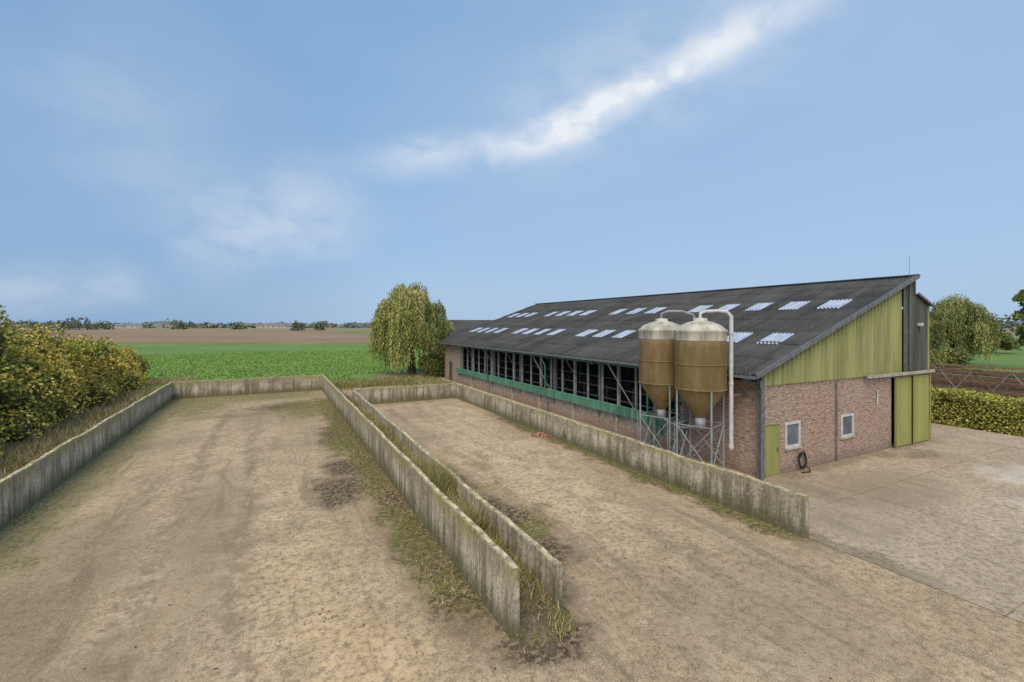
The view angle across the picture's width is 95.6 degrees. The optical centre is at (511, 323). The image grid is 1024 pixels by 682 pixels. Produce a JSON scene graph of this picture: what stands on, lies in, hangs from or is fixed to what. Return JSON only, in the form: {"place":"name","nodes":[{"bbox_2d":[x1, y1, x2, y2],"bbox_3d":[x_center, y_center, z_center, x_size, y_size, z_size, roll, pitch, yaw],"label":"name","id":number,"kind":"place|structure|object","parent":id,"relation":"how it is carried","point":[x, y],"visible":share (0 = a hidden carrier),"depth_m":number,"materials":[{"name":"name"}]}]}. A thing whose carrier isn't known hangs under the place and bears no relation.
{"place":"outdoors","nodes":[
{"label":"outdoors","id":0,"kind":"place"},
{"bbox_2d":[8,330,443,342],"bbox_3d":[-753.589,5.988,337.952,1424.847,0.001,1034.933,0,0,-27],"label":"ploughed field","id":1,"kind":"structure","parent":0,"point":[220,336],"depth_m":221.21,"materials":[{"name":"brown soil"}]},
{"bbox_2d":[335,331,370,332],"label":"meadow","id":2,"kind":"structure","parent":0,"point":[354,332],"depth_m":323.52,"materials":[{"name":"green plant"}]},
{"bbox_2d":[83,421,831,679],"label":"weeds","id":3,"kind":"object","parent":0,"point":[453,568],"visible":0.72,"depth_m":12.83,"materials":[{"name":"green plant"}]},
{"bbox_2d":[0,384,1023,681],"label":"concrete bunker floor","id":4,"kind":"structure","parent":0,"point":[108,546],"depth_m":10.88,"materials":[{"name":"beige concrete"}]},
{"bbox_2d":[0,399,180,532],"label":"moss weeds","id":5,"kind":"object","parent":4,"relation":"on","point":[53,493],"visible":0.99,"depth_m":14.90,"materials":[{"name":"green plant"}]},
{"bbox_2d":[325,411,483,615],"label":"moss weeds","id":6,"kind":"object","parent":4,"relation":"on","point":[392,487],"visible":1,"depth_m":14.19,"materials":[{"name":"green plant"}]},
{"bbox_2d":[335,386,572,643],"bbox_3d":[-7.885,5.654,25.477,1.020,0.627,37.500,0,0,-27],"label":"soil strip","id":7,"kind":"object","parent":4,"relation":"on","point":[533,607],"visible":0.08,"depth_m":9.63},
{"bbox_2d":[367,415,422,462],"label":"tall grass","id":8,"kind":"structure","parent":7,"relation":"on","point":[379,425],"depth_m":22.26,"materials":[{"name":"green plant"}]},
{"bbox_2d":[345,390,454,497],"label":"leafy weeds","id":9,"kind":"object","parent":7,"relation":"on","point":[384,428],"visible":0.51,"depth_m":22.23,"materials":[{"name":"green plant"}]},
{"bbox_2d":[389,452,503,531],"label":"tall grass","id":10,"kind":"structure","parent":7,"relation":"on","point":[437,476],"depth_m":14.79,"materials":[{"name":"green plant"}]},
{"bbox_2d":[347,395,548,613],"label":"weeds","id":11,"kind":"object","parent":7,"relation":"on","point":[359,407],"visible":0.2,"depth_m":11.91,"materials":[{"name":"green plant"}]},
{"bbox_2d":[484,525,573,634],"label":"weeds","id":12,"kind":"object","parent":7,"relation":"on","point":[531,576],"visible":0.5,"depth_m":9.90,"materials":[{"name":"green plant"}]},
{"bbox_2d":[5,478,953,681],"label":"gravel","id":13,"kind":"structure","parent":4,"relation":"on","point":[421,589],"depth_m":10.31,"materials":[{"name":"grey gravel"}]},
{"bbox_2d":[471,480,586,552],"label":"moss weeds","id":14,"kind":"object","parent":4,"relation":"on","point":[493,482],"visible":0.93,"depth_m":16.08,"materials":[{"name":"green plant"}]},
{"bbox_2d":[494,607,570,656],"bbox_3d":[0.611,5.932,9.043,2.400,0.197,1.700,0,0,-27],"label":"soil heap","id":15,"kind":"object","parent":4,"relation":"on","point":[551,649],"visible":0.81,"depth_m":8.89,"materials":[{"name":"brown soil"}]},
{"bbox_2d":[516,607,578,652],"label":"weeds","id":16,"kind":"object","parent":15,"relation":"on","point":[562,629],"visible":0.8,"depth_m":8.96,"materials":[{"name":"green plant"}]},
{"bbox_2d":[530,432,550,437],"bbox_3d":[1.544,5.914,24.633,0.928,0.251,0.764,0,0,-27],"label":"brick rubble","id":17,"kind":"object","parent":4,"relation":"on","point":[538,434],"visible":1,"depth_m":24.69,"materials":[{"name":"orange brick"}]},
{"bbox_2d":[520,426,789,536],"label":"moss weeds","id":18,"kind":"object","parent":4,"relation":"on","point":[650,481],"visible":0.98,"depth_m":16.78,"materials":[{"name":"green plant"}]},
{"bbox_2d":[0,330,1023,623],"bbox_3d":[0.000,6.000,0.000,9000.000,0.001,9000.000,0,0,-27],"label":"ground","id":19,"kind":"structure","parent":0,"point":[442,374],"depth_m":26.64,"materials":[{"name":"green plant"}]},
{"bbox_2d":[0,305,155,454],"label":"autumn hedge","id":20,"kind":"object","parent":19,"relation":"on","point":[47,379],"visible":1,"depth_m":27.44,"materials":[{"name":"green plant"}]},
{"bbox_2d":[0,382,172,529],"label":"concrete silage wall","id":21,"kind":"structure","parent":19,"relation":"on","point":[21,489],"depth_m":17.93,"materials":[{"name":"grey concrete"}]},
{"bbox_2d":[0,375,196,512],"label":"verge grass","id":22,"kind":"structure","parent":19,"relation":"on","point":[30,448],"depth_m":24.85,"materials":[{"name":"green plant"}]},
{"bbox_2d":[173,375,321,398],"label":"concrete silage wall","id":23,"kind":"structure","parent":19,"relation":"on","point":[207,388],"depth_m":39.27,"materials":[{"name":"grey concrete"}]},
{"bbox_2d":[140,376,417,396],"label":"verge grass","id":24,"kind":"structure","parent":19,"relation":"on","point":[371,382],"depth_m":45.21,"materials":[{"name":"green plant"}]},
{"bbox_2d":[332,373,474,392],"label":"verge grass","id":25,"kind":"structure","parent":19,"relation":"on","point":[427,380],"depth_m":46.59,"materials":[{"name":"green plant"}]},
{"bbox_2d":[354,383,454,403],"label":"concrete silage wall","id":26,"kind":"structure","parent":19,"relation":"on","point":[378,395],"depth_m":35.82,"materials":[{"name":"grey concrete"}]},
{"bbox_2d":[368,281,455,375],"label":"weeping willow tree","id":27,"kind":"object","parent":19,"relation":"on","point":[404,321],"visible":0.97,"depth_m":52.19,"materials":[{"name":"green plant"}]},
{"bbox_2d":[322,375,519,640],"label":"concrete silage wall","id":28,"kind":"structure","parent":19,"relation":"on","point":[486,566],"depth_m":11.79,"materials":[{"name":"grey concrete"}]},
{"bbox_2d":[417,353,444,377],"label":"shrub","id":29,"kind":"object","parent":19,"relation":"on","point":[431,365],"visible":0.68,"depth_m":51.80,"materials":[{"name":"green plant"}]},
{"bbox_2d":[352,390,562,608],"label":"concrete silage wall","id":30,"kind":"structure","parent":19,"relation":"on","point":[544,564],"depth_m":11.42,"materials":[{"name":"grey concrete"}]},
{"bbox_2d":[442,320,492,336],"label":"barn annex","id":31,"kind":"object","parent":19,"relation":"on","point":[461,326],"visible":0.15,"depth_m":56.37,"materials":[{"name":"brick"}]},
{"bbox_2d":[0,318,1023,327],"bbox_3d":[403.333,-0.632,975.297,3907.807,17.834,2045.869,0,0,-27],"label":"distant treeline","id":32,"kind":"object","parent":19,"relation":"on","point":[253,325],"visible":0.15,"depth_m":689.79,"materials":[{"name":"green plant"}]},
{"bbox_2d":[455,383,808,538],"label":"concrete silage wall","id":33,"kind":"structure","parent":19,"relation":"on","point":[782,508],"depth_m":17.22,"materials":[{"name":"grey concrete"}]},
{"bbox_2d":[420,377,1023,622],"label":"concrete yard","id":34,"kind":"structure","parent":19,"relation":"on","point":[942,509],"depth_m":14.98,"materials":[{"name":"beige concrete"}]},
{"bbox_2d":[638,310,694,455],"bbox_3d":[6.838,2.700,20.408,2.856,6.599,1.980,0,0,-27],"label":"feed silo","id":35,"kind":"object","parent":34,"relation":"on","point":[656,359],"visible":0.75,"depth_m":19.60,"materials":[{"name":"fibreglass"},{"name":"galvanised steel"},{"name":"white plastic"}]},
{"bbox_2d":[664,309,745,468],"bbox_3d":[7.410,2.710,18.532,3.334,6.580,2.117,0,0,31],"label":"feed silo","id":36,"kind":"object","parent":34,"relation":"on","point":[701,364],"visible":0.94,"depth_m":17.80,"materials":[{"name":"metal"}]},
{"bbox_2d":[798,451,810,472],"bbox_3d":[11.927,5.585,18.846,0.723,0.799,0.350,0,0,-27],"label":"garden hose","id":37,"kind":"object","parent":34,"relation":"on","point":[805,457],"visible":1,"depth_m":18.91,"materials":[{"name":"black rubber"}]},
{"bbox_2d":[925,364,1023,398],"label":"steel truss stack","id":38,"kind":"object","parent":19,"relation":"on","point":[1004,384],"visible":0.17,"depth_m":29.52,"materials":[{"name":"brown metal"}]},
{"bbox_2d":[929,385,1023,435],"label":"clipped hedge","id":39,"kind":"object","parent":19,"relation":"on","point":[965,408],"visible":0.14,"depth_m":26.49,"materials":[{"name":"green plant"}]},
{"bbox_2d":[0,0,1023,324],"label":"sky","id":40,"kind":"structure","parent":0,"point":[196,161],"materials":[{"name":"blue"}]},
{"bbox_2d":[12,327,1016,329],"bbox_3d":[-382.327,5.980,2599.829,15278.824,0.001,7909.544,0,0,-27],"label":"field","id":41,"kind":"structure","parent":0,"point":[327,328],"depth_m":498.73,"materials":[{"name":"brown soil"}]},
{"bbox_2d":[114,324,125,327],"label":"distant house","id":42,"kind":"structure","parent":41,"relation":"on","point":[120,325],"depth_m":646.53,"materials":[{"name":"tile"}]},
{"bbox_2d":[129,323,142,327],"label":"distant house","id":43,"kind":"structure","parent":41,"relation":"on","point":[135,325],"depth_m":634.89,"materials":[{"name":"tile"}]},
{"bbox_2d":[153,323,162,327],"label":"distant house","id":44,"kind":"structure","parent":41,"relation":"on","point":[158,325],"depth_m":681.43,"materials":[{"name":"tile"}]},
{"bbox_2d":[269,324,284,327],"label":"distant house","id":45,"kind":"structure","parent":41,"relation":"on","point":[276,325],"depth_m":639.09,"materials":[{"name":"tile"}]},
{"bbox_2d":[54,314,1018,331],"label":"distant trees","id":46,"kind":"object","parent":41,"relation":"on","point":[295,326],"visible":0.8,"depth_m":469.56,"materials":[{"name":"green plant"}]},
{"bbox_2d":[104,343,1023,396],"bbox_3d":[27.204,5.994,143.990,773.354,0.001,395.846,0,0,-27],"label":"crop field","id":47,"kind":"structure","parent":0,"point":[1013,358],"depth_m":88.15,"materials":[{"name":"green plant"}]},
{"bbox_2d":[929,346,974,366],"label":"shrub","id":48,"kind":"object","parent":47,"relation":"on","point":[950,355],"visible":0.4,"depth_m":63.18,"materials":[{"name":"green plant"}]},
{"bbox_2d":[929,293,1001,364],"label":"weeping willow tree","id":49,"kind":"object","parent":47,"relation":"on","point":[968,325],"visible":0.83,"depth_m":65.55,"materials":[{"name":"green plant"}]},
{"bbox_2d":[964,331,1021,352],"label":"shrub","id":50,"kind":"object","parent":47,"relation":"on","point":[1008,341],"visible":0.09,"depth_m":92.77,"materials":[{"name":"green plant"}]},
{"bbox_2d":[1011,289,1023,345],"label":"poplar tree","id":51,"kind":"object","parent":47,"relation":"on","point":[1017,314],"visible":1,"depth_m":60.41,"materials":[{"name":"green plant"}]},
{"bbox_2d":[437,257,935,480],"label":"barn","id":52,"kind":"structure","parent":0,"point":[824,372],"depth_m":22.97,"materials":[{"name":"brown brick"}]},
{"bbox_2d":[765,423,779,477],"bbox_3d":[10.240,4.960,18.285,0.900,2.080,0.100,0,0,-27],"label":"side door","id":53,"kind":"structure","parent":52,"relation":"in","point":[772,431],"depth_m":18.30,"materials":[{"name":"green paint"}]},
{"bbox_2d":[784,413,855,450],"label":"windows","id":54,"kind":"structure","parent":52,"relation":"in","point":[792,429],"depth_m":19.03,"materials":[{"name":"white plastic"}]},
{"bbox_2d":[894,376,911,446],"bbox_3d":[19.159,4.210,22.722,1.680,3.460,0.018,0,0,-27],"label":"sliding door","id":55,"kind":"structure","parent":52,"relation":"in","point":[904,384],"depth_m":22.74,"materials":[{"name":"green paint"}]},
{"bbox_2d":[903,283,927,370],"bbox_3d":[20.207,0.028,23.230,2.450,4.585,0.040,0,0,-27],"label":"sliding door upper","id":56,"kind":"structure","parent":52,"relation":"in","point":[919,309],"depth_m":23.22,"materials":[{"name":"green metal"}]},
{"bbox_2d":[915,374,928,442],"bbox_3d":[20.718,4.210,23.496,1.760,3.460,0.018,0,0,-27],"label":"sliding door","id":57,"kind":"structure","parent":52,"relation":"in","point":[921,381],"depth_m":23.52,"materials":[{"name":"green paint"}]}
]}

